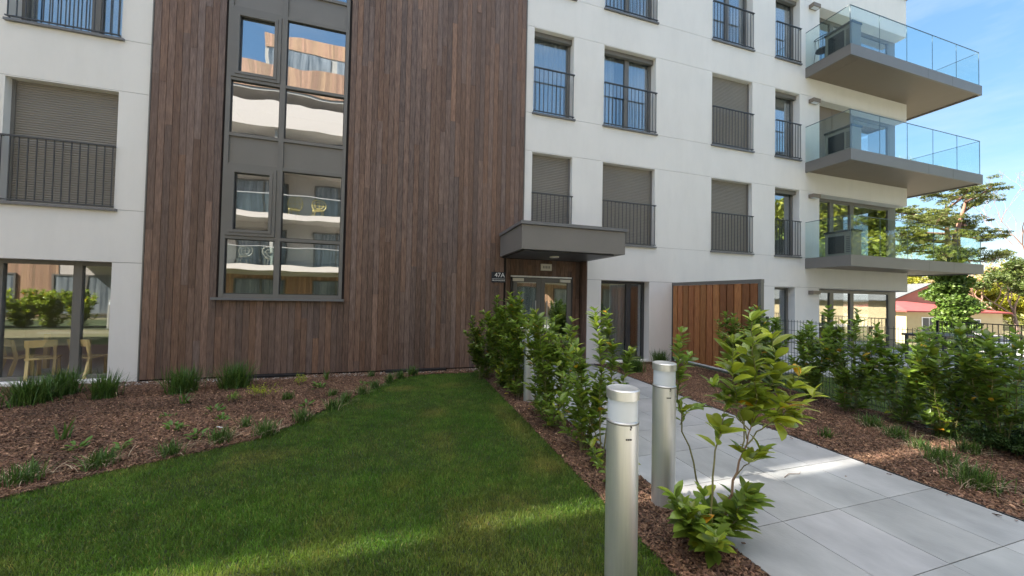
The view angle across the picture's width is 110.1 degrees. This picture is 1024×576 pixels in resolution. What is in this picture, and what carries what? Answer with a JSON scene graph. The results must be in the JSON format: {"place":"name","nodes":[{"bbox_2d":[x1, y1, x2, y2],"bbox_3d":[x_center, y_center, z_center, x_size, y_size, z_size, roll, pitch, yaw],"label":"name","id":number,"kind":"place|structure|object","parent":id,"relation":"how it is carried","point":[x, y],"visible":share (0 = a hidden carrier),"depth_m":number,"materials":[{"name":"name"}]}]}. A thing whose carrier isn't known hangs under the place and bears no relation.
{"place":"outdoors","nodes":[
{"label":"outdoors","id":0,"kind":"place"},
{"bbox_2d":[0,368,475,499],"bbox_3d":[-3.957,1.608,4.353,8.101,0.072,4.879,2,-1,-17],"label":"bark mulch","id":1,"kind":"object","parent":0,"point":[58,415],"visible":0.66,"depth_m":4.38,"materials":[{"name":"brown wood"}]},
{"bbox_2d":[0,454,72,489],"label":"ornamental grass","id":2,"kind":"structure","parent":1,"relation":"on","point":[24,474],"depth_m":2.91,"materials":[{"name":"green plant"}]},
{"bbox_2d":[0,371,74,408],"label":"ornamental grass","id":3,"kind":"object","parent":1,"relation":"on","point":[29,393],"depth_m":4.82,"materials":[{"name":"green plant"}]},
{"bbox_2d":[31,365,93,397],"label":"ornamental grass","id":4,"kind":"object","parent":1,"relation":"on","point":[71,388],"depth_m":5.28,"materials":[{"name":"green plant"}]},
{"bbox_2d":[49,418,82,440],"bbox_3d":[-4.735,1.455,3.654,0.204,0.284,0.573,0,-2,43],"label":"bulb plant","id":5,"kind":"object","parent":1,"relation":"on","point":[64,434],"visible":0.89,"depth_m":3.73,"materials":[{"name":"green plant"}]},
{"bbox_2d":[59,435,92,450],"bbox_3d":[-4.272,1.540,3.508,0.182,0.103,0.230,2,-2,-33],"label":"perennial plant","id":6,"kind":"object","parent":1,"relation":"on","point":[82,444],"visible":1,"depth_m":3.52,"materials":[{"name":"green plant"}]},
{"bbox_2d":[66,442,148,474],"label":"ornamental grass","id":7,"kind":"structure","parent":1,"relation":"on","point":[100,458],"depth_m":3.20,"materials":[{"name":"green plant"}]},
{"bbox_2d":[78,368,144,400],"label":"ornamental grass","id":8,"kind":"object","parent":1,"relation":"on","point":[107,388],"depth_m":5.15,"materials":[{"name":"green plant"}]},
{"bbox_2d":[145,437,195,458],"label":"ornamental grass","id":9,"kind":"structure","parent":1,"relation":"on","point":[172,449],"depth_m":3.45,"materials":[{"name":"green plant"}]},
{"bbox_2d":[161,420,189,430],"bbox_3d":[-3.797,1.550,4.024,0.259,0.124,0.229,1,-1,24],"label":"perennial plant","id":10,"kind":"object","parent":1,"relation":"on","point":[177,425],"visible":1,"depth_m":4.03,"materials":[{"name":"green plant"}]},
{"bbox_2d":[148,360,217,395],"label":"ornamental grass","id":11,"kind":"object","parent":1,"relation":"on","point":[183,381],"depth_m":5.47,"materials":[{"name":"green plant"}]},
{"bbox_2d":[194,422,250,445],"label":"ornamental grass","id":12,"kind":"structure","parent":1,"relation":"on","point":[220,437],"depth_m":3.75,"materials":[{"name":"green plant"}]},
{"bbox_2d":[200,359,260,390],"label":"ornamental grass","id":13,"kind":"object","parent":1,"relation":"on","point":[236,378],"depth_m":5.82,"materials":[{"name":"green plant"}]},
{"bbox_2d":[232,414,253,428],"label":"ornamental grass","id":14,"kind":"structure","parent":1,"relation":"on","point":[246,423],"depth_m":4.17,"materials":[{"name":"green plant"}]},
{"bbox_2d":[226,414,286,438],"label":"ornamental grass","id":15,"kind":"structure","parent":1,"relation":"on","point":[265,429],"depth_m":3.97,"materials":[{"name":"green plant"}]},
{"bbox_2d":[246,382,279,397],"bbox_3d":[-3.720,1.525,5.339,0.420,0.244,0.336,1,-1,5],"label":"spirea shrub","id":16,"kind":"object","parent":1,"relation":"on","point":[258,390],"visible":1,"depth_m":5.31,"materials":[{"name":"green plant"}]},
{"bbox_2d":[121,368,478,385],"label":"gravel","id":17,"kind":"structure","parent":1,"relation":"on","point":[284,378],"depth_m":6.62,"materials":[{"name":"grey gravel"}]},
{"bbox_2d":[0,372,675,575],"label":"lawn ground","id":18,"kind":"structure","parent":0,"point":[382,529],"depth_m":2.68,"materials":[{"name":"plant"}]},
{"bbox_2d":[286,406,314,424],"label":"ornamental grass","id":19,"kind":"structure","parent":18,"relation":"on","point":[303,419],"depth_m":4.39,"materials":[{"name":"green plant"}]},
{"bbox_2d":[323,396,348,411],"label":"ornamental grass","id":20,"kind":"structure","parent":18,"relation":"on","point":[333,405],"depth_m":4.88,"materials":[{"name":"green plant"}]},
{"bbox_2d":[336,390,357,403],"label":"ornamental grass","id":21,"kind":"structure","parent":18,"relation":"on","point":[346,399],"depth_m":5.22,"materials":[{"name":"green plant"}]},
{"bbox_2d":[349,382,374,394],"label":"ornamental grass","id":22,"kind":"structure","parent":18,"relation":"on","point":[361,390],"depth_m":5.63,"materials":[{"name":"green plant"}]},
{"bbox_2d":[462,315,496,379],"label":"cherry laurel","id":23,"kind":"object","parent":18,"relation":"on","point":[476,345],"visible":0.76,"depth_m":6.83,"materials":[{"name":"green plant"}]},
{"bbox_2d":[604,384,639,575],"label":"bollard light","id":24,"kind":"object","parent":18,"relation":"on","point":[621,487],"visible":1,"depth_m":1.92,"materials":[{"name":"metal"}]},
{"bbox_2d":[7,280,1023,498],"bbox_3d":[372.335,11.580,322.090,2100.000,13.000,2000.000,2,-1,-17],"label":"ground","id":25,"kind":"structure","parent":0,"point":[1006,331],"depth_m":34.17,"materials":[{"name":"brown soil"}]},
{"bbox_2d":[0,0,983,386],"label":"apartment building","id":26,"kind":"structure","parent":25,"relation":"on","point":[284,188],"depth_m":7.82,"materials":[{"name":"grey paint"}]},
{"bbox_2d":[3,339,43,375],"bbox_3d":[-8.383,1.193,6.098,0.344,0.671,0.396,1,-1,13],"label":"wooden chair","id":27,"kind":"object","parent":26,"relation":"in","point":[15,357],"visible":0.58,"depth_m":5.96,"materials":[{"name":"brown wood"}]},
{"bbox_2d":[23,339,62,380],"bbox_3d":[-7.917,1.201,6.050,0.344,0.671,0.396,2,-2,-42],"label":"wooden chair","id":28,"kind":"object","parent":26,"relation":"in","point":[55,357],"visible":0.8,"depth_m":5.99,"materials":[{"name":"brown wood"}]},
{"bbox_2d":[0,259,111,381],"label":"window","id":29,"kind":"structure","parent":26,"relation":"in","point":[79,272],"depth_m":6.05,"materials":[{"name":"beige metal"}]},
{"bbox_2d":[0,79,118,210],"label":"window","id":30,"kind":"structure","parent":26,"relation":"in","point":[63,141],"depth_m":5.97,"materials":[{"name":"beige metal"}]},
{"bbox_2d":[2,0,124,41],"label":"window","id":31,"kind":"structure","parent":26,"relation":"in","point":[97,18],"depth_m":6.14,"materials":[{"name":"clear glass"}]},
{"bbox_2d":[37,328,108,368],"bbox_3d":[-8.240,1.210,7.406,1.800,0.700,0.800,2,-1,-17],"label":"table","id":32,"kind":"object","parent":26,"relation":"in","point":[46,351],"visible":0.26,"depth_m":6.89,"materials":[{"name":"white paint"}]},
{"bbox_2d":[65,339,107,378],"bbox_3d":[-7.396,1.216,6.248,0.344,0.671,0.396,1,-1,-2],"label":"wooden chair","id":33,"kind":"object","parent":26,"relation":"in","point":[89,356],"visible":0.62,"depth_m":6.13,"materials":[{"name":"brown wood"}]},
{"bbox_2d":[210,0,350,301],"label":"stair window","id":34,"kind":"structure","parent":26,"relation":"in","point":[249,154],"depth_m":6.77,"materials":[{"name":"beige metal"}]},
{"bbox_2d":[491,272,504,282],"bbox_3d":[-0.302,-0.239,7.970,0.310,0.230,0.024,2,-1,-17],"label":"house number sign","id":35,"kind":"object","parent":26,"relation":"attached to","point":[498,277],"visible":1,"depth_m":7.96,"materials":[{"name":"black metal"}]},
{"bbox_2d":[510,275,572,360],"bbox_3d":[0.718,0.757,8.640,1.630,2.080,0.184,2,-1,-17],"label":"entrance door","id":36,"kind":"structure","parent":26,"relation":"in","point":[540,281],"depth_m":8.64,"materials":[{"name":"grey metal"}]},
{"bbox_2d":[531,154,572,223],"bbox_3d":[0.925,-2.144,8.471,1.040,2.000,0.217,2,-1,-17],"label":"window","id":37,"kind":"structure","parent":26,"relation":"in","point":[550,200],"depth_m":8.54,"materials":[{"name":"beige metal"}]},
{"bbox_2d":[532,31,575,120],"bbox_3d":[0.963,-5.046,8.634,1.100,2.050,0.417,2,-1,-17],"label":"window","id":38,"kind":"structure","parent":26,"relation":"in","point":[550,77],"depth_m":8.76,"materials":[{"name":"clear glass"}]},
{"bbox_2d":[601,281,643,359],"bbox_3d":[2.753,0.830,9.211,1.400,2.000,0.155,2,-1,-17],"label":"window","id":39,"kind":"structure","parent":26,"relation":"in","point":[619,291],"depth_m":9.24,"materials":[{"name":"grey metal"}]},
{"bbox_2d":[602,164,656,247],"bbox_3d":[2.931,-2.064,9.137,1.610,2.050,0.327,2,-1,-17],"label":"window","id":40,"kind":"structure","parent":26,"relation":"in","point":[626,192],"depth_m":9.16,"materials":[{"name":"beige metal"}]},
{"bbox_2d":[602,49,657,135],"bbox_3d":[2.977,-4.992,9.245,1.610,2.050,0.417,2,-1,-17],"label":"window","id":41,"kind":"structure","parent":26,"relation":"in","point":[634,92],"depth_m":9.30,"materials":[{"name":"clear glass"}]},
{"bbox_2d":[604,0,658,24],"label":"window","id":42,"kind":"structure","parent":26,"relation":"in","point":[638,9],"depth_m":9.33,"materials":[{"name":"clear glass"}]},
{"bbox_2d":[710,180,754,254],"bbox_3d":[6.121,-1.979,10.106,1.540,2.050,0.327,2,-1,-17],"label":"window","id":43,"kind":"structure","parent":26,"relation":"in","point":[729,201],"depth_m":10.10,"materials":[{"name":"beige metal"}]},
{"bbox_2d":[711,76,754,152],"bbox_3d":[6.180,-4.908,10.171,1.540,2.050,0.327,2,-1,-17],"label":"window","id":44,"kind":"structure","parent":26,"relation":"in","point":[730,99],"depth_m":10.16,"materials":[{"name":"beige metal"}]},
{"bbox_2d":[712,0,755,51],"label":"window","id":45,"kind":"structure","parent":26,"relation":"in","point":[727,14],"depth_m":10.34,"materials":[{"name":"glass"}]},
{"bbox_2d":[775,287,787,346],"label":"window","id":46,"kind":"structure","parent":26,"relation":"in","point":[776,288],"depth_m":10.83,"materials":[{"name":"beige metal"}]},
{"bbox_2d":[774,189,801,257],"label":"window","id":47,"kind":"structure","parent":26,"relation":"in","point":[778,191],"depth_m":10.69,"materials":[{"name":"beige metal"}]},
{"bbox_2d":[774,91,801,161],"bbox_3d":[8.185,-4.853,10.826,1.080,2.050,0.415,2,-1,-17],"label":"window","id":48,"kind":"structure","parent":26,"relation":"in","point":[780,105],"depth_m":10.97,"materials":[{"name":"clear glass"}]},
{"bbox_2d":[775,0,802,65],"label":"window","id":49,"kind":"structure","parent":26,"relation":"in","point":[781,12],"depth_m":11.04,"materials":[{"name":"clear glass"}]},
{"bbox_2d":[814,32,829,60],"bbox_3d":[9.382,-7.175,10.809,0.425,1.023,0.425,2,-1,-17],"label":"wire chair","id":50,"kind":"object","parent":26,"relation":"on","point":[820,51],"visible":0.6,"depth_m":10.79,"materials":[{"name":"grey metal"}]},
{"bbox_2d":[824,19,861,56],"bbox_3d":[9.504,-7.051,10.293,0.420,0.752,0.694,2,-1,-17],"label":"outdoor unit","id":51,"kind":"object","parent":26,"relation":"on","point":[837,39],"visible":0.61,"depth_m":10.12,"materials":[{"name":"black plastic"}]},
{"bbox_2d":[824,229,862,256],"bbox_3d":[9.388,-1.233,10.164,0.420,0.752,0.694,2,-1,-17],"label":"outdoor unit","id":52,"kind":"object","parent":26,"relation":"on","point":[837,243],"visible":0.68,"depth_m":10.00,"materials":[{"name":"white metal"}]},
{"bbox_2d":[824,123,862,155],"bbox_3d":[9.446,-4.142,10.228,0.420,0.752,0.694,2,-1,-17],"label":"outdoor unit","id":53,"kind":"object","parent":26,"relation":"on","point":[837,140],"visible":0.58,"depth_m":10.06,"materials":[{"name":"white metal"}]},
{"bbox_2d":[819,106,894,157],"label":"window","id":54,"kind":"structure","parent":26,"relation":"in","point":[882,141],"depth_m":12.07,"materials":[{"name":"clear glass"}]},
{"bbox_2d":[819,290,895,350],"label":"window","id":55,"kind":"structure","parent":26,"relation":"in","point":[881,305],"depth_m":12.40,"materials":[{"name":"beige metal"}]},
{"bbox_2d":[819,198,895,257],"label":"window","id":56,"kind":"structure","parent":26,"relation":"in","point":[881,232],"depth_m":12.48,"materials":[{"name":"clear glass"}]},
{"bbox_2d":[820,18,894,56],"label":"window","id":57,"kind":"structure","parent":26,"relation":"in","point":[889,49],"depth_m":12.38,"materials":[{"name":"clear glass"}]},
{"bbox_2d":[476,367,768,575],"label":"bark mulch","id":58,"kind":"object","parent":25,"relation":"on","point":[674,552],"visible":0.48,"depth_m":2.67,"materials":[{"name":"brown wood"}]},
{"bbox_2d":[479,295,524,387],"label":"cherry laurel","id":59,"kind":"object","parent":58,"relation":"on","point":[496,320],"visible":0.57,"depth_m":6.17,"materials":[{"name":"green plant"}]},
{"bbox_2d":[498,291,538,397],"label":"cherry laurel","id":60,"kind":"object","parent":58,"relation":"on","point":[515,361],"visible":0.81,"depth_m":5.63,"materials":[{"name":"green plant"}]},
{"bbox_2d":[523,329,534,401],"bbox_3d":[0.268,1.202,5.466,0.180,1.150,0.180,2,-1,-17],"label":"bollard light","id":61,"kind":"object","parent":58,"relation":"on","point":[527,394],"visible":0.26,"depth_m":5.39,"materials":[{"name":"metal"}]},
{"bbox_2d":[518,313,565,413],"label":"cherry laurel","id":62,"kind":"object","parent":58,"relation":"on","point":[533,389],"visible":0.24,"depth_m":4.83,"materials":[{"name":"green plant"}]},
{"bbox_2d":[518,308,587,429],"bbox_3d":[0.486,0.979,4.397,0.882,1.464,0.732,1,-1,3],"label":"cherry laurel","id":63,"kind":"object","parent":58,"relation":"on","point":[540,352],"visible":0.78,"depth_m":4.44,"materials":[{"name":"green plant"}]},
{"bbox_2d":[550,326,614,452],"bbox_3d":[0.766,1.057,3.701,0.726,1.288,0.862,2,-1,-17],"label":"cherry laurel","id":64,"kind":"object","parent":58,"relation":"on","point":[581,370],"visible":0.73,"depth_m":3.67,"materials":[{"name":"green plant"}]},
{"bbox_2d":[570,306,637,464],"bbox_3d":[0.943,0.938,3.474,0.720,1.524,0.410,2,-1,-17],"label":"cherry laurel","id":65,"kind":"object","parent":58,"relation":"on","point":[612,362],"visible":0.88,"depth_m":3.47,"materials":[{"name":"green plant"}]},
{"bbox_2d":[593,457,640,481],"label":"cherry laurel","id":66,"kind":"object","parent":58,"relation":"on","point":[598,463],"visible":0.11,"depth_m":3.03,"materials":[{"name":"green plant"}]},
{"bbox_2d":[651,361,676,510],"bbox_3d":[1.191,1.162,2.810,0.180,1.150,0.180,2,-1,-17],"label":"bollard light","id":67,"kind":"object","parent":58,"relation":"on","point":[663,465],"visible":0.97,"depth_m":2.74,"materials":[{"name":"metal"}]},
{"bbox_2d":[670,326,711,482],"bbox_3d":[1.425,1.005,2.904,0.336,1.381,0.372,0,-2,35],"label":"cherry laurel","id":68,"kind":"object","parent":58,"relation":"on","point":[682,369],"visible":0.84,"depth_m":2.88,"materials":[{"name":"green plant"}]},
{"bbox_2d":[656,310,830,568],"bbox_3d":[1.597,0.915,2.389,1.319,1.549,0.544,2,-1,-17],"label":"cherry laurel","id":69,"kind":"object","parent":58,"relation":"on","point":[709,525],"visible":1,"depth_m":2.40,"materials":[{"name":"green plant"}]},
{"bbox_2d":[595,364,1023,521],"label":"path edging","id":70,"kind":"object","parent":25,"relation":"on","point":[867,463],"visible":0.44,"depth_m":3.40,"materials":[{"name":"grey concrete"}]},
{"bbox_2d":[597,361,1023,519],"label":"bark mulch","id":71,"kind":"object","parent":25,"relation":"on","point":[696,381],"visible":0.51,"depth_m":4.07,"materials":[{"name":"brown wood"}]},
{"bbox_2d":[619,355,651,372],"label":"ornamental grass","id":72,"kind":"object","parent":71,"relation":"on","point":[638,364],"depth_m":7.70,"materials":[{"name":"green plant"}]},
{"bbox_2d":[649,347,671,360],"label":"ornamental grass","id":73,"kind":"object","parent":71,"relation":"on","point":[661,356],"depth_m":8.64,"materials":[{"name":"green plant"}]},
{"bbox_2d":[714,306,760,383],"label":"cherry laurel","id":74,"kind":"object","parent":71,"relation":"on","point":[732,327],"visible":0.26,"depth_m":6.83,"materials":[{"name":"green plant"}]},
{"bbox_2d":[747,304,795,391],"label":"cherry laurel","id":75,"kind":"object","parent":71,"relation":"on","point":[775,327],"visible":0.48,"depth_m":6.32,"materials":[{"name":"green plant"}]},
{"bbox_2d":[786,319,834,398],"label":"cherry laurel","id":76,"kind":"object","parent":71,"relation":"on","point":[812,376],"visible":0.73,"depth_m":5.74,"materials":[{"name":"green plant"}]},
{"bbox_2d":[817,426,836,438],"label":"ornamental grass","id":77,"kind":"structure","parent":71,"relation":"on","point":[825,434],"depth_m":4.23,"materials":[{"name":"green plant"}]},
{"bbox_2d":[815,304,889,412],"bbox_3d":[4.947,1.031,5.241,0.814,1.575,0.763,0,-2,39],"label":"cherry laurel","id":78,"kind":"object","parent":71,"relation":"on","point":[841,379],"visible":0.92,"depth_m":5.18,"materials":[{"name":"green plant"}]},
{"bbox_2d":[849,411,890,428],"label":"ornamental grass","id":79,"kind":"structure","parent":71,"relation":"on","point":[875,422],"depth_m":4.63,"materials":[{"name":"green plant"}]},
{"bbox_2d":[853,326,947,424],"bbox_3d":[5.157,1.157,4.786,0.851,1.311,0.925,2,-1,-17],"label":"cherry laurel","id":80,"kind":"object","parent":71,"relation":"on","point":[906,411],"visible":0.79,"depth_m":4.84,"materials":[{"name":"green plant"}]},
{"bbox_2d":[876,420,929,441],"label":"ornamental grass","id":81,"kind":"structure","parent":71,"relation":"on","point":[899,433],"depth_m":4.23,"materials":[{"name":"green plant"}]},
{"bbox_2d":[900,436,931,450],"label":"ornamental grass","id":82,"kind":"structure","parent":71,"relation":"on","point":[919,445],"depth_m":3.94,"materials":[{"name":"green plant"}]},
{"bbox_2d":[911,423,968,441],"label":"ornamental grass","id":83,"kind":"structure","parent":71,"relation":"on","point":[947,435],"depth_m":4.25,"materials":[{"name":"green plant"}]},
{"bbox_2d":[910,441,992,471],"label":"ornamental grass","id":84,"kind":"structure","parent":71,"relation":"on","point":[937,456],"depth_m":3.59,"materials":[{"name":"green plant"}]},
{"bbox_2d":[902,324,1006,439],"bbox_3d":[5.211,1.122,4.255,0.953,1.360,0.721,2,-1,-17],"label":"cherry laurel","id":85,"kind":"object","parent":71,"relation":"on","point":[950,395],"visible":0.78,"depth_m":4.28,"materials":[{"name":"green plant"}]},
{"bbox_2d":[930,434,1008,456],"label":"ornamental grass","id":86,"kind":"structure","parent":71,"relation":"on","point":[969,447],"depth_m":3.86,"materials":[{"name":"green plant"}]},
{"bbox_2d":[920,456,1023,505],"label":"ornamental grass","id":87,"kind":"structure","parent":71,"relation":"on","point":[975,479],"depth_m":3.11,"materials":[{"name":"green plant"}]},
{"bbox_2d":[936,321,1023,451],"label":"cherry laurel","id":88,"kind":"object","parent":71,"relation":"on","point":[998,404],"visible":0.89,"depth_m":3.91,"materials":[{"name":"green plant"}]},
{"bbox_2d":[955,418,1023,455],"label":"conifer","id":89,"kind":"object","parent":71,"relation":"on","point":[1014,444],"visible":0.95,"depth_m":3.83,"materials":[{"name":"green plant"}]},
{"bbox_2d":[843,283,935,331],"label":"house","id":90,"kind":"structure","parent":25,"relation":"on","point":[911,294],"depth_m":36.25,"materials":[{"name":"white paint"}]},
{"bbox_2d":[908,276,927,283],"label":"flowering bush","id":91,"kind":"object","parent":25,"relation":"on","point":[918,279],"visible":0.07,"depth_m":46.10,"materials":[{"name":"yellow plant"}]},
{"bbox_2d":[843,301,1012,342],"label":"house","id":92,"kind":"structure","parent":25,"relation":"on","point":[911,315],"depth_m":31.97,"materials":[{"name":"white paint"}]},
{"bbox_2d":[921,317,933,330],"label":"window","id":93,"kind":"structure","parent":92,"relation":"in","point":[926,321],"depth_m":31.91,"materials":[{"name":"white paint"}]},
{"bbox_2d":[854,174,1020,348],"bbox_3d":[27.528,-1.239,22.921,7.434,11.893,6.687,1,-1,22],"label":"pine tree","id":94,"kind":"object","parent":25,"relation":"on","point":[947,294],"visible":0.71,"depth_m":22.71,"materials":[{"name":"green plant"}]},
{"bbox_2d":[929,260,1007,310],"bbox_3d":[48.478,1.131,37.770,6.023,8.994,7.872,2,-1,-17],"label":"bare tree","id":95,"kind":"object","parent":25,"relation":"on","point":[974,295],"visible":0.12,"depth_m":37.45,"materials":[{"name":"green plant"}]},
{"bbox_2d":[922,260,1023,326],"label":"woodland","id":96,"kind":"object","parent":25,"relation":"on","point":[1020,316],"visible":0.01,"depth_m":53.17,"materials":[{"name":"green plant"}]},
{"bbox_2d":[936,320,1023,358],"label":"metal railing","id":97,"kind":"object","parent":25,"relation":"on","point":[937,325],"visible":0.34,"depth_m":11.49,"materials":[{"name":"black metal"}]},
{"bbox_2d":[955,171,1023,250],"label":"bare tree","id":98,"kind":"object","parent":25,"relation":"on","point":[1022,233],"visible":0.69,"depth_m":38.65,"materials":[{"name":"green plant"}]},
{"bbox_2d":[966,277,1023,307],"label":"tree","id":99,"kind":"object","parent":25,"relation":"on","point":[993,294],"visible":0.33,"depth_m":37.60,"materials":[{"name":"yellow plant"}]},
{"bbox_2d":[972,257,1023,340],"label":"tree","id":100,"kind":"object","parent":25,"relation":"on","point":[1012,276],"visible":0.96,"depth_m":33.87,"materials":[{"name":"green plant"}]},
{"bbox_2d":[985,294,1023,328],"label":"flowering bush","id":101,"kind":"object","parent":25,"relation":"on","point":[1019,308],"visible":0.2,"depth_m":40.03,"materials":[{"name":"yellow plant"}]},
{"bbox_2d":[512,361,1023,575],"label":"path","id":102,"kind":"structure","parent":0,"point":[832,513],"depth_m":2.71,"materials":[{"name":"concrete"}]},
{"bbox_2d":[688,351,1023,377],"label":"patio","id":103,"kind":"structure","parent":0,"point":[726,371],"depth_m":9.25,"materials":[{"name":"ceramic"}]},
{"bbox_2d":[690,364,1023,431],"bbox_3d":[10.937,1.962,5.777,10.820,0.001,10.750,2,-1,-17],"label":"lawn ground","id":104,"kind":"structure","parent":0,"point":[834,399],"depth_m":6.42,"materials":[{"name":"plant"}]},
{"bbox_2d":[671,279,763,381],"bbox_3d":[4.557,0.858,8.190,0.090,2.030,2.435,2,-1,-17],"label":"timber screen","id":105,"kind":"object","parent":104,"relation":"on","point":[698,308],"visible":0.77,"depth_m":8.22,"materials":[{"name":"brown wood"}]},
{"bbox_2d":[765,316,1023,428],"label":"wire fence","id":106,"kind":"object","parent":104,"relation":"on","point":[822,323],"visible":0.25,"depth_m":5.34,"materials":[{"name":"grey metal"}]},
{"bbox_2d":[843,0,1023,278],"label":"sky","id":107,"kind":"structure","parent":0,"point":[994,29],"materials":[{"name":"blue"}]},
{"bbox_2d":[901,332,979,358],"bbox_3d":[12.138,1.679,10.145,1.600,0.740,0.900,2,-1,-17],"label":"garden table","id":108,"kind":"object","parent":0,"point":[947,336],"visible":0.27,"depth_m":10.16,"materials":[{"name":"metal"}]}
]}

